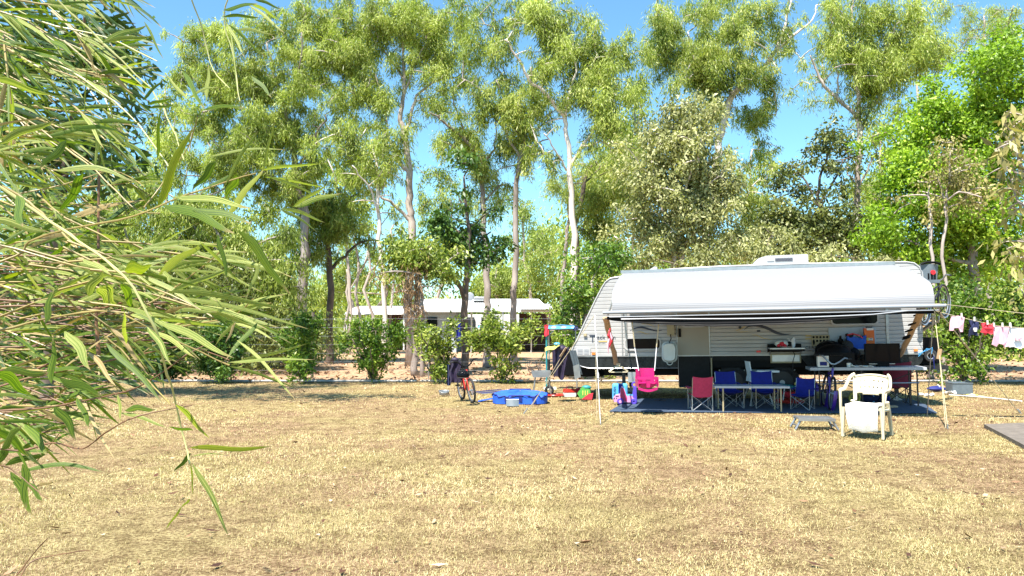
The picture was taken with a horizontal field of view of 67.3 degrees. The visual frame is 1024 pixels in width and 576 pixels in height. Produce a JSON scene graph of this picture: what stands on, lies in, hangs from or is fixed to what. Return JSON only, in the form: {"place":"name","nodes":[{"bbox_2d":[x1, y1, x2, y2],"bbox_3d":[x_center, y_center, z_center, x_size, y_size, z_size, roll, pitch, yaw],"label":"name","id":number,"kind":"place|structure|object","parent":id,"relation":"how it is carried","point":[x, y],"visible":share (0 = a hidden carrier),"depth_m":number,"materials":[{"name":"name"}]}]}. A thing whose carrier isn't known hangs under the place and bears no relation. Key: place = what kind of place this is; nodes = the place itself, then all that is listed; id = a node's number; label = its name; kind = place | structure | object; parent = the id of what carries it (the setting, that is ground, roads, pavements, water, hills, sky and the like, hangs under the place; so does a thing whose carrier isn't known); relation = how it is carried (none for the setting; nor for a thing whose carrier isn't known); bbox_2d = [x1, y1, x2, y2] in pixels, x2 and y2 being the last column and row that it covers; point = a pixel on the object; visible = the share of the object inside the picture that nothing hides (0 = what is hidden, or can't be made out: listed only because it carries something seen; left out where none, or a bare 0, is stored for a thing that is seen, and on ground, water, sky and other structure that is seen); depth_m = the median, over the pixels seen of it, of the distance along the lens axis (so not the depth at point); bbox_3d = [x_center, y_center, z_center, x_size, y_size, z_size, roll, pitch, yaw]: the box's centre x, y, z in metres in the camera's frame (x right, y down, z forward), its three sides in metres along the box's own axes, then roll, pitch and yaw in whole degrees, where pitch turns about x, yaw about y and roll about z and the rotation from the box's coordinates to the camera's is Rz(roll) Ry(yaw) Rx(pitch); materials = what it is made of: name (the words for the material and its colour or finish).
{"place":"outdoors","nodes":[
{"label":"outdoors","id":0,"kind":"place"},
{"bbox_2d":[0,381,1023,575],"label":"lawn","id":1,"kind":"structure","parent":0,"point":[168,535],"depth_m":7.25,"materials":[{"name":"beige plant"}]},
{"bbox_2d":[55,311,120,383],"bbox_3d":[-11.578,1.580,20.870,1.968,2.063,2.260,0,-3,0],"label":"shrub","id":2,"kind":"object","parent":1,"relation":"on","point":[93,338],"visible":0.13,"depth_m":20.67,"materials":[{"name":"green plant"}]},
{"bbox_2d":[0,0,178,398],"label":"mango tree","id":3,"kind":"object","parent":1,"relation":"on","point":[77,64],"visible":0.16,"depth_m":15.39,"materials":[{"name":"green plant"}]},
{"bbox_2d":[0,0,339,575],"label":"bamboo plant","id":4,"kind":"object","parent":1,"relation":"on","point":[98,272],"visible":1,"depth_m":1.65,"materials":[{"name":"green plant"}]},
{"bbox_2d":[177,315,254,383],"bbox_3d":[-7.970,1.656,20.584,1.875,1.911,1.707,-2,-3,33],"label":"shrub","id":5,"kind":"object","parent":1,"relation":"on","point":[221,371],"visible":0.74,"depth_m":20.47,"materials":[{"name":"green plant"}]},
{"bbox_2d":[274,307,327,384],"bbox_3d":[-5.719,1.552,20.987,1.410,2.105,2.467,2,-3,-29],"label":"shrub","id":6,"kind":"object","parent":1,"relation":"on","point":[303,368],"visible":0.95,"depth_m":20.49,"materials":[{"name":"green plant"}]},
{"bbox_2d":[333,315,411,382],"bbox_3d":[-3.901,1.675,21.196,2.434,1.870,2.110,0,-3,0],"label":"shrub","id":7,"kind":"object","parent":1,"relation":"on","point":[373,352],"visible":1,"depth_m":20.95,"materials":[{"name":"green plant"}]},
{"bbox_2d":[409,309,467,383],"bbox_3d":[-2.033,1.644,21.305,1.637,2.103,2.432,0,-3,0],"label":"shrub","id":8,"kind":"object","parent":1,"relation":"on","point":[434,344],"visible":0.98,"depth_m":20.91,"materials":[{"name":"green plant"}]},
{"bbox_2d":[449,358,477,402],"bbox_3d":[-0.970,1.847,15.504,0.561,0.876,1.107,0,-3,1],"label":"bicycle","id":9,"kind":"object","parent":1,"relation":"on","point":[464,387],"visible":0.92,"depth_m":15.36,"materials":[{"name":"red metal"}]},
{"bbox_2d":[447,357,460,385],"bbox_3d":[-1.167,1.684,15.535,0.290,0.570,0.139,0,-3,0],"label":"jacket","id":10,"kind":"object","parent":9,"relation":"on","point":[453,369],"visible":0.84,"depth_m":15.53,"materials":[{"name":"purple fabric"}]},
{"bbox_2d":[458,305,541,383],"bbox_3d":[-0.266,1.617,21.020,2.215,2.345,2.222,0,-3,10],"label":"shrub","id":11,"kind":"object","parent":1,"relation":"on","point":[491,335],"visible":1,"depth_m":20.52,"materials":[{"name":"green plant"}]},
{"bbox_2d":[0,375,1023,574],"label":"fallen leaves","id":12,"kind":"object","parent":1,"relation":"on","point":[9,571],"visible":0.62,"depth_m":8.42,"materials":[{"name":"brown plant"}]},
{"bbox_2d":[478,389,547,403],"bbox_3d":[0.018,2.147,15.383,1.410,0.268,0.878,0,-3,2],"label":"paddling pool","id":13,"kind":"object","parent":1,"relation":"on","point":[526,396],"visible":0.95,"depth_m":15.05,"materials":[{"name":"plastic"}]},
{"bbox_2d":[23,380,1023,381],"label":"irrigation pipe","id":14,"kind":"object","parent":1,"relation":"on","point":[514,380],"visible":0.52,"depth_m":20.98,"materials":[{"name":"plastic"}]},
{"bbox_2d":[543,329,580,389],"bbox_3d":[1.210,1.706,18.534,0.899,1.468,0.300,0,-3,0],"label":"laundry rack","id":15,"kind":"object","parent":1,"relation":"on","point":[549,354],"visible":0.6,"depth_m":18.43,"materials":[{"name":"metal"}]},
{"bbox_2d":[552,345,568,379],"bbox_3d":[0.986,1.503,15.510,0.338,0.703,0.227,0,-3,0],"label":"raincoat","id":16,"kind":"object","parent":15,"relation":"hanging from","point":[560,371],"visible":0.92,"depth_m":15.47,"materials":[{"name":"purple fabric"}]},
{"bbox_2d":[545,254,948,400],"bbox_3d":[4.283,0.764,15.214,7.986,2.945,4.988,-2,-3,13],"label":"caravan","id":17,"kind":"object","parent":1,"relation":"on","point":[710,320],"visible":0.81,"depth_m":14.65,"materials":[{"name":"white paint"}]},
{"bbox_2d":[624,337,660,350],"bbox_3d":[2.656,1.135,15.671,0.753,0.274,0.029,-2,-3,13],"label":"window","id":18,"kind":"structure","parent":17,"relation":"in","point":[641,343],"depth_m":15.66,"materials":[{"name":"black glass"}]},
{"bbox_2d":[631,322,658,391],"bbox_3d":[2.312,1.156,13.313,0.515,1.246,0.410,0,-3,0],"label":"baby swing","id":19,"kind":"object","parent":17,"relation":"hanging from","point":[645,378],"visible":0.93,"depth_m":13.29,"materials":[{"name":"plastic"}]},
{"bbox_2d":[662,342,676,364],"bbox_3d":[3.156,1.316,15.425,0.305,0.476,0.149,-2,-3,13],"label":"baby bath","id":20,"kind":"object","parent":17,"relation":"hanging from","point":[669,352],"visible":1,"depth_m":15.37,"materials":[{"name":"plastic"}]},
{"bbox_2d":[677,312,709,354],"bbox_3d":[3.638,0.818,15.461,0.636,1.075,0.047,-2,-3,13],"label":"door","id":21,"kind":"structure","parent":17,"relation":"in","point":[691,341],"depth_m":15.45,"materials":[{"name":"beige plastic"}]},
{"bbox_2d":[678,356,709,387],"bbox_3d":[3.653,1.684,15.418,0.606,0.620,0.020,-2,-3,13],"label":"lower door","id":22,"kind":"structure","parent":17,"relation":"in","point":[696,366],"depth_m":15.42,"materials":[{"name":"metal"}]},
{"bbox_2d":[767,344,804,354],"bbox_3d":[5.258,1.183,14.777,0.628,0.210,0.509,-2,-3,13],"label":"fold down table","id":23,"kind":"object","parent":17,"relation":"attached to","point":[774,348],"visible":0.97,"depth_m":14.70,"materials":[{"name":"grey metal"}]},
{"bbox_2d":[830,311,878,325],"bbox_3d":[6.581,0.583,14.791,0.874,0.270,0.029,-2,-3,13],"label":"window","id":24,"kind":"structure","parent":17,"relation":"in","point":[872,319],"depth_m":14.77,"materials":[{"name":"black glass"}]},
{"bbox_2d":[919,261,940,282],"bbox_3d":[7.908,-0.298,14.511,0.388,0.413,0.175,0,-3,0],"label":"child bike seat","id":25,"kind":"object","parent":17,"relation":"attached to","point":[929,269],"visible":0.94,"depth_m":14.52,"materials":[{"name":"grey plastic"}]},
{"bbox_2d":[916,274,951,325],"bbox_3d":[8.190,0.209,14.955,1.886,0.910,0.596,-7,3,-44],"label":"bicycle","id":26,"kind":"object","parent":17,"relation":"hanging from","point":[927,319],"visible":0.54,"depth_m":15.18,"materials":[{"name":"grey metal"}]},
{"bbox_2d":[935,303,1023,327],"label":"clothesline","id":27,"kind":"object","parent":17,"relation":"attached to","point":[980,308],"visible":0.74,"depth_m":12.81,"materials":[{"name":"fabric"}]},
{"bbox_2d":[992,322,1010,346],"bbox_3d":[7.929,0.759,12.481,0.297,0.403,0.077,0,-3,0],"label":"hanging laundry","id":28,"kind":"object","parent":27,"relation":"hanging from","point":[1000,334],"visible":1,"depth_m":12.48,"materials":[{"name":"fabric"}]},
{"bbox_2d":[1007,323,1023,348],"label":"shirt","id":29,"kind":"object","parent":27,"relation":"hanging from","point":[1016,337],"visible":1,"depth_m":12.48,"materials":[{"name":"white fabric"}]},
{"bbox_3d":[6.540,1.224,14.622,0.950,0.137,0.260,-2,-3,13],"label":"gear shelf","id":30,"kind":"object","parent":17,"relation":"attached to","visible":0},
{"bbox_2d":[815,340,860,359],"bbox_3d":[6.165,1.184,14.558,0.806,0.410,0.267,-2,-3,13],"label":"dark backpack","id":31,"kind":"object","parent":30,"relation":"on","point":[851,347],"visible":0.45,"depth_m":14.46,"materials":[{"name":"black fabric"}]},
{"bbox_2d":[845,333,865,348],"bbox_3d":[6.517,1.003,14.601,0.365,0.301,0.172,-2,-3,13],"label":"shopping bag","id":32,"kind":"object","parent":30,"relation":"on","point":[859,342],"visible":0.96,"depth_m":14.53,"materials":[{"name":"blue fabric"}]},
{"bbox_2d":[609,398,936,412],"bbox_3d":[4.994,2.233,14.669,6.549,0.016,2.663,0,-3,0],"label":"ground mat","id":33,"kind":"object","parent":1,"relation":"on","point":[668,405],"visible":0.63,"depth_m":14.34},
{"bbox_2d":[613,382,636,404],"bbox_3d":[2.207,2.040,14.955,0.470,0.438,0.281,0,-3,6],"label":"ride on toy","id":34,"kind":"object","parent":33,"relation":"on","point":[622,397],"visible":0.98,"depth_m":14.87,"materials":[{"name":"plastic"}]},
{"bbox_2d":[686,377,712,410],"bbox_3d":[3.368,1.884,13.738,0.439,0.627,0.426,0,-3,0],"label":"camp chair","id":35,"kind":"object","parent":33,"relation":"on","point":[702,388],"visible":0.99,"depth_m":13.59,"materials":[{"name":"red fabric"}]},
{"bbox_2d":[714,371,744,407],"bbox_3d":[4.012,1.883,14.228,0.476,0.679,0.462,0,-3,-6],"label":"camp chair","id":36,"kind":"object","parent":33,"relation":"on","point":[725,377],"visible":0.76,"depth_m":14.38,"materials":[{"name":"blue fabric"}]},
{"bbox_2d":[713,384,789,411],"bbox_3d":[4.219,1.959,13.687,1.295,0.452,0.460,0,-3,3],"label":"folding table","id":37,"kind":"object","parent":33,"relation":"on","point":[773,386],"visible":0.98,"depth_m":13.51,"materials":[{"name":"grey metal"}]},
{"bbox_2d":[742,361,778,405],"bbox_3d":[4.741,1.818,14.667,0.584,0.841,0.504,0,-3,0],"label":"chair","id":38,"kind":"object","parent":33,"relation":"on","point":[748,367],"visible":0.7,"depth_m":14.67,"materials":[{"name":"grey metal"}]},
{"bbox_2d":[749,371,778,408],"bbox_3d":[4.658,1.883,14.228,0.476,0.679,0.462,0,-3,4],"label":"camp chair","id":39,"kind":"object","parent":33,"relation":"on","point":[760,377],"visible":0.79,"depth_m":14.38,"materials":[{"name":"blue fabric"}]},
{"bbox_2d":[773,382,804,404],"bbox_3d":[5.305,2.024,14.757,0.580,0.450,0.580,0,-3,0],"label":"baby walker","id":40,"kind":"object","parent":33,"relation":"on","point":[787,395],"visible":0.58,"depth_m":14.64,"materials":[{"name":"red paint"}]},
{"bbox_2d":[788,377,815,409],"bbox_3d":[5.272,1.921,13.938,0.403,0.574,0.391,-2,-4,38],"label":"camp chair","id":41,"kind":"object","parent":33,"relation":"on","point":[805,388],"visible":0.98,"depth_m":14.02,"materials":[{"name":"blue fabric"}]},
{"bbox_2d":[805,366,926,405],"bbox_3d":[6.480,1.790,14.134,1.950,0.688,0.600,-2,-3,13],"label":"camp table","id":42,"kind":"object","parent":33,"relation":"on","point":[908,368],"visible":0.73,"depth_m":13.91,"materials":[{"name":"metal"}]},
{"bbox_2d":[814,344,854,366],"bbox_3d":[5.983,1.250,14.278,0.620,0.420,0.518,-2,-3,13],"label":"camp stove","id":43,"kind":"object","parent":42,"relation":"on","point":[835,353],"visible":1,"depth_m":14.11,"materials":[{"name":"black metal"}]},
{"bbox_2d":[864,343,900,366],"bbox_3d":[6.789,1.228,14.112,0.600,0.420,0.140,-2,-3,13],"label":"television","id":44,"kind":"object","parent":42,"relation":"on","point":[882,354],"visible":1,"depth_m":14.08,"materials":[{"name":"black plastic"}]},
{"bbox_2d":[878,362,913,405],"bbox_3d":[7.345,1.823,14.765,0.598,0.853,0.580,-1,-3,15],"label":"camp chair","id":45,"kind":"object","parent":33,"relation":"on","point":[894,374],"visible":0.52,"depth_m":14.55,"materials":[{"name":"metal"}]},
{"bbox_2d":[790,415,839,430],"bbox_3d":[4.480,2.001,11.411,0.630,0.174,0.380,0,-3,8],"label":"folding step","id":46,"kind":"object","parent":1,"relation":"on","point":[800,418],"visible":0.98,"depth_m":11.27,"materials":[{"name":"metal"}]},
{"bbox_2d":[813,354,851,410],"bbox_3d":[5.855,1.735,14.135,0.622,1.030,1.310,0,-3,-7],"label":"bicycle","id":47,"kind":"object","parent":1,"relation":"on","point":[829,394],"visible":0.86,"depth_m":13.96,"materials":[{"name":"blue metal"}]},
{"bbox_2d":[839,373,892,439],"bbox_3d":[4.932,1.619,10.680,0.618,0.853,0.646,-2,-4,38],"label":"plastic armchair","id":48,"kind":"object","parent":1,"relation":"on","point":[875,390],"visible":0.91,"depth_m":10.78,"materials":[{"name":"white plastic"}]},
{"bbox_2d":[845,401,881,432],"bbox_3d":[4.856,1.772,10.575,0.420,0.381,0.479,-2,-4,38],"label":"towel","id":49,"kind":"object","parent":48,"relation":"on","point":[862,417],"visible":0.98,"depth_m":10.41,"materials":[{"name":"fabric"}]},
{"bbox_2d":[945,382,972,393],"bbox_3d":[10.080,2.252,17.347,0.438,0.256,0.379,0,-3,6],"label":"storage tub","id":50,"kind":"object","parent":1,"relation":"on","point":[962,387],"visible":0.87,"depth_m":17.18,"materials":[{"name":"grey plastic"}]},
{"bbox_2d":[926,269,1023,383],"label":"shrub","id":51,"kind":"object","parent":1,"relation":"on","point":[967,363],"visible":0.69,"depth_m":20.18,"materials":[{"name":"green plant"}]},
{"bbox_2d":[961,103,1023,311],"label":"rubber tree","id":52,"kind":"object","parent":1,"relation":"on","point":[1000,154],"visible":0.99,"depth_m":20.04,"materials":[{"name":"green plant"}]},
{"bbox_2d":[984,423,1023,449],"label":"concrete slab","id":53,"kind":"structure","parent":1,"relation":"on","point":[1013,433],"depth_m":10.83,"materials":[{"name":"concrete"}]},
{"bbox_2d":[0,0,1023,320],"label":"sky","id":54,"kind":"structure","parent":0,"point":[791,131],"materials":[{"name":"blue"}]},
{"bbox_2d":[37,341,1023,381],"bbox_3d":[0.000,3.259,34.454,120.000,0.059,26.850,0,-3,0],"label":"bare dirt","id":55,"kind":"structure","parent":0,"point":[531,356],"depth_m":25.85,"materials":[{"name":"beige soil"}]},
{"bbox_2d":[0,155,166,368],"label":"scrubby tree","id":56,"kind":"object","parent":55,"relation":"on","point":[91,217],"visible":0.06,"depth_m":27.54,"materials":[{"name":"green plant"}]},
{"bbox_2d":[111,313,191,379],"bbox_3d":[-9.864,1.665,21.220,1.831,2.038,1.864,0,-3,0],"label":"shrub","id":57,"kind":"object","parent":55,"relation":"on","point":[173,372],"visible":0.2,"depth_m":21.19,"materials":[{"name":"green plant"}]},
{"bbox_2d":[133,66,195,203],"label":"distant tree","id":58,"kind":"object","parent":55,"relation":"on","point":[165,120],"visible":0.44,"depth_m":45.40,"materials":[{"name":"green plant"}]},
{"bbox_2d":[0,237,350,376],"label":"undergrowth","id":59,"kind":"object","parent":55,"relation":"on","point":[268,345],"visible":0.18,"depth_m":25.02,"materials":[{"name":"green plant"}]},
{"bbox_2d":[82,162,325,369],"bbox_3d":[-10.809,-0.839,27.054,8.901,7.643,3.881,0,-3,0],"label":"eucalyptus tree","id":60,"kind":"object","parent":55,"relation":"on","point":[284,241],"visible":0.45,"depth_m":26.39,"materials":[{"name":"green plant"}]},
{"bbox_2d":[146,65,333,288],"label":"distant tree","id":61,"kind":"object","parent":55,"relation":"on","point":[265,213],"visible":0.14,"depth_m":40.12,"materials":[{"name":"green plant"}]},
{"bbox_2d":[141,0,344,311],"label":"eucalyptus tree","id":62,"kind":"object","parent":55,"relation":"on","point":[288,131],"visible":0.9,"depth_m":29.96,"materials":[{"name":"green plant"}]},
{"bbox_2d":[289,165,378,362],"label":"eucalyptus tree","id":63,"kind":"object","parent":55,"relation":"on","point":[333,230],"visible":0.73,"depth_m":31.86,"materials":[{"name":"green plant"}]},
{"bbox_2d":[303,154,407,354],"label":"distant tree","id":64,"kind":"object","parent":55,"relation":"on","point":[363,207],"visible":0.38,"depth_m":42.06,"materials":[{"name":"green plant"}]},
{"bbox_2d":[308,265,404,316],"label":"distant tree","id":65,"kind":"object","parent":55,"relation":"on","point":[325,293],"visible":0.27,"depth_m":61.99,"materials":[{"name":"green plant"}]},
{"bbox_2d":[319,238,394,346],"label":"distant tree","id":66,"kind":"object","parent":55,"relation":"on","point":[340,274],"visible":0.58,"depth_m":59.72,"materials":[{"name":"green plant"}]},
{"bbox_2d":[295,114,419,369],"bbox_3d":[-5.459,-1.719,27.498,4.550,9.452,3.377,0,-3,0],"label":"eucalyptus tree","id":67,"kind":"object","parent":55,"relation":"on","point":[362,164],"visible":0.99,"depth_m":27.17,"materials":[{"name":"green plant"}]},
{"bbox_2d":[353,236,374,352],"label":"bare trunk","id":68,"kind":"object","parent":55,"relation":"on","point":[356,284],"visible":0.54,"depth_m":44.14,"materials":[{"name":"white plant"}]},
{"bbox_2d":[344,306,405,349],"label":"shed","id":69,"kind":"structure","parent":55,"relation":"on","point":[393,311],"depth_m":49.84,"materials":[{"name":"metal"}]},
{"bbox_2d":[362,224,393,333],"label":"bare trunk","id":70,"kind":"object","parent":55,"relation":"on","point":[366,296],"visible":0.38,"depth_m":41.91,"materials":[{"name":"white plant"}]},
{"bbox_2d":[269,0,487,365],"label":"eucalyptus tree","id":71,"kind":"object","parent":55,"relation":"on","point":[348,54],"visible":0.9,"depth_m":30.03,"materials":[{"name":"green plant"}]},
{"bbox_2d":[367,228,476,375],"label":"vine covered tree","id":72,"kind":"object","parent":55,"relation":"on","point":[403,252],"visible":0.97,"depth_m":23.62,"materials":[{"name":"green plant"}]},
{"bbox_2d":[361,255,448,376],"bbox_3d":[-3.058,0.836,23.013,2.179,3.884,3.065,-1,-3,27],"label":"dead vine tangle","id":73,"kind":"object","parent":72,"relation":"hanging from","point":[421,311],"visible":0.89,"depth_m":23.30,"materials":[{"name":"brown plant"}]},
{"bbox_2d":[412,158,479,298],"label":"distant tree","id":74,"kind":"object","parent":55,"relation":"on","point":[439,175],"visible":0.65,"depth_m":60.06,"materials":[{"name":"green plant"}]},
{"bbox_2d":[412,75,523,366],"bbox_3d":[-1.682,-2.425,29.042,4.384,11.020,3.292,0,-3,0],"label":"eucalyptus tree","id":75,"kind":"object","parent":55,"relation":"on","point":[441,143],"visible":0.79,"depth_m":29.08,"materials":[{"name":"green plant"}]},
{"bbox_2d":[420,142,517,371],"bbox_3d":[-1.942,-0.951,26.349,3.746,7.772,3.277,2,-4,-40],"label":"leafy tree","id":76,"kind":"object","parent":55,"relation":"on","point":[439,223],"visible":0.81,"depth_m":25.93,"materials":[{"name":"green plant"}]},
{"bbox_2d":[424,292,552,351],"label":"house","id":77,"kind":"structure","parent":55,"relation":"on","point":[438,312],"depth_m":48.69,"materials":[{"name":"white paint"}]},
{"bbox_2d":[469,257,528,313],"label":"distant tree","id":78,"kind":"object","parent":55,"relation":"on","point":[505,288],"visible":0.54,"depth_m":61.03,"materials":[{"name":"green plant"}]},
{"bbox_2d":[442,0,569,368],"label":"eucalyptus tree","id":79,"kind":"object","parent":55,"relation":"on","point":[512,109],"visible":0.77,"depth_m":28.10,"materials":[{"name":"green plant"}]},
{"bbox_2d":[13,195,1023,345],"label":"woodland","id":80,"kind":"object","parent":55,"relation":"on","point":[541,297],"visible":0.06,"depth_m":65.39,"materials":[{"name":"green plant"}]},
{"bbox_2d":[17,195,1023,361],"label":"understorey","id":81,"kind":"object","parent":55,"relation":"on","point":[340,331],"visible":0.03,"depth_m":37.36,"materials":[{"name":"green plant"}]},
{"bbox_2d":[33,312,1023,378],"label":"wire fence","id":82,"kind":"object","parent":55,"relation":"on","point":[313,315],"visible":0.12,"depth_m":22.50,"materials":[{"name":"metal"}]},
{"bbox_2d":[499,181,570,312],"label":"distant tree","id":83,"kind":"object","parent":55,"relation":"on","point":[539,237],"visible":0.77,"depth_m":59.71,"materials":[{"name":"green plant"}]},
{"bbox_2d":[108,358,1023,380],"bbox_3d":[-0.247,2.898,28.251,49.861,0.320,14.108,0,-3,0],"label":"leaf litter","id":84,"kind":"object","parent":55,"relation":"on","point":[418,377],"visible":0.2,"depth_m":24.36,"materials":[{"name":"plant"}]},
{"bbox_2d":[484,0,654,349],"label":"eucalyptus tree","id":85,"kind":"object","parent":55,"relation":"on","point":[563,50],"visible":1,"depth_m":26.06,"materials":[{"name":"green plant"}]},
{"bbox_2d":[535,131,639,338],"bbox_3d":[3.295,-1.946,34.265,5.008,10.609,3.059,-1,-3,22],"label":"eucalyptus tree","id":86,"kind":"object","parent":55,"relation":"on","point":[554,188],"visible":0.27,"depth_m":34.09,"materials":[{"name":"green plant"}]},
{"bbox_2d":[535,231,644,377],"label":"leafy shrub tree","id":87,"kind":"object","parent":55,"relation":"on","point":[613,261],"visible":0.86,"depth_m":22.24,"materials":[{"name":"green plant"}]},
{"bbox_2d":[564,142,646,328],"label":"eucalyptus tree","id":88,"kind":"object","parent":55,"relation":"on","point":[598,201],"visible":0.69,"depth_m":29.86,"materials":[{"name":"green plant"}]},
{"bbox_2d":[578,66,663,251],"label":"distant tree","id":89,"kind":"object","parent":55,"relation":"on","point":[643,112],"visible":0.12,"depth_m":39.88,"materials":[{"name":"green plant"}]},
{"bbox_2d":[583,89,663,269],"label":"distant tree","id":90,"kind":"object","parent":55,"relation":"on","point":[634,119],"visible":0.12,"depth_m":40.48,"materials":[{"name":"green plant"}]},
{"bbox_2d":[594,89,765,268],"bbox_3d":[5.763,-1.727,25.103,6.104,9.225,4.324,0,-3,0],"label":"paperbark tree","id":91,"kind":"object","parent":55,"relation":"on","point":[698,196],"visible":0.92,"depth_m":24.47,"materials":[{"name":"green plant"}]},
{"bbox_2d":[629,0,829,236],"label":"eucalyptus tree","id":92,"kind":"object","parent":55,"relation":"on","point":[709,63],"visible":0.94,"depth_m":30.05,"materials":[{"name":"green plant"}]},
{"bbox_2d":[618,216,900,274],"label":"understorey tree","id":93,"kind":"object","parent":55,"relation":"on","point":[742,251],"visible":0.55,"depth_m":23.64,"materials":[{"name":"green plant"}]},
{"bbox_2d":[723,138,801,261],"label":"distant tree","id":94,"kind":"object","parent":55,"relation":"on","point":[759,171],"visible":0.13,"depth_m":38.10,"materials":[{"name":"green plant"}]},
{"bbox_2d":[727,111,874,261],"bbox_3d":[9.956,-1.571,27.211,5.534,9.104,3.605,0,-3,0],"label":"broadleaf tree","id":95,"kind":"object","parent":55,"relation":"on","point":[820,223],"visible":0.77,"depth_m":26.77,"materials":[{"name":"green plant"}]},
{"bbox_2d":[831,168,898,258],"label":"distant tree","id":96,"kind":"object","parent":55,"relation":"on","point":[863,183],"visible":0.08,"depth_m":43.89,"materials":[{"name":"green plant"}]},
{"bbox_2d":[777,0,957,261],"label":"eucalyptus tree","id":97,"kind":"object","parent":55,"relation":"on","point":[868,65],"visible":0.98,"depth_m":28.14,"materials":[{"name":"green plant"}]},
{"bbox_2d":[846,92,920,221],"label":"distant tree","id":98,"kind":"object","parent":55,"relation":"on","point":[878,161],"visible":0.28,"depth_m":38.42,"materials":[{"name":"green plant"}]},
{"bbox_2d":[913,301,951,379],"bbox_3d":[11.624,1.367,21.280,1.255,2.432,1.706,0,-3,0],"label":"shrub","id":99,"kind":"object","parent":55,"relation":"on","point":[925,334],"visible":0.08,"depth_m":21.18,"materials":[{"name":"green plant"}]},
{"bbox_2d":[844,15,1023,374],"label":"leafy tree","id":100,"kind":"object","parent":55,"relation":"on","point":[995,67],"visible":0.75,"depth_m":24.74,"materials":[{"name":"green plant"}]},
{"bbox_2d":[904,2,963,332],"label":"distant tree","id":101,"kind":"object","parent":55,"relation":"on","point":[917,90],"visible":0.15,"depth_m":42.39,"materials":[{"name":"green plant"}]},
{"bbox_2d":[885,132,1005,378],"bbox_3d":[12.735,-0.888,22.758,3.228,7.293,2.618,0,-3,0],"label":"sapling tree","id":102,"kind":"object","parent":55,"relation":"on","point":[964,183],"visible":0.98,"depth_m":22.50,"materials":[{"name":"green plant"}]},
{"bbox_2d":[925,1,1023,356],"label":"eucalyptus tree","id":103,"kind":"object","parent":55,"relation":"on","point":[997,13],"visible":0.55,"depth_m":38.63,"materials":[{"name":"green plant"}]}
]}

